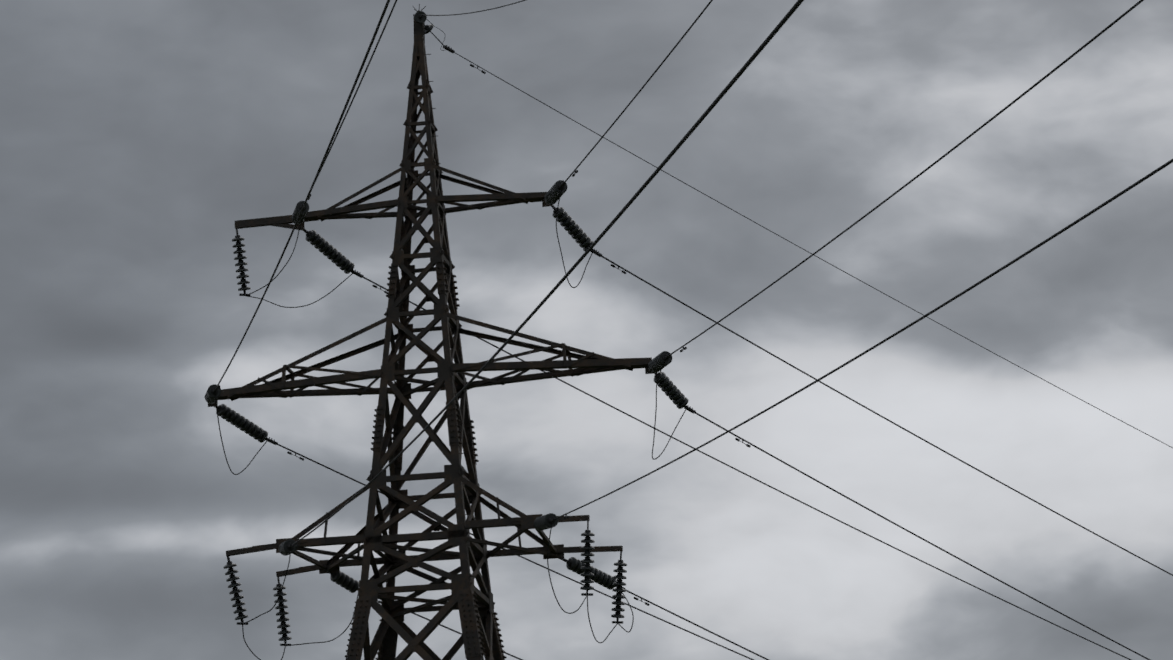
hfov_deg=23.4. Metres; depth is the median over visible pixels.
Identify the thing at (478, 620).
transmission tower
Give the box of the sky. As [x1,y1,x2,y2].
[0,0,1172,659]
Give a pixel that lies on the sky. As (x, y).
(136, 135)
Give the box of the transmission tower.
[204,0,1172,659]

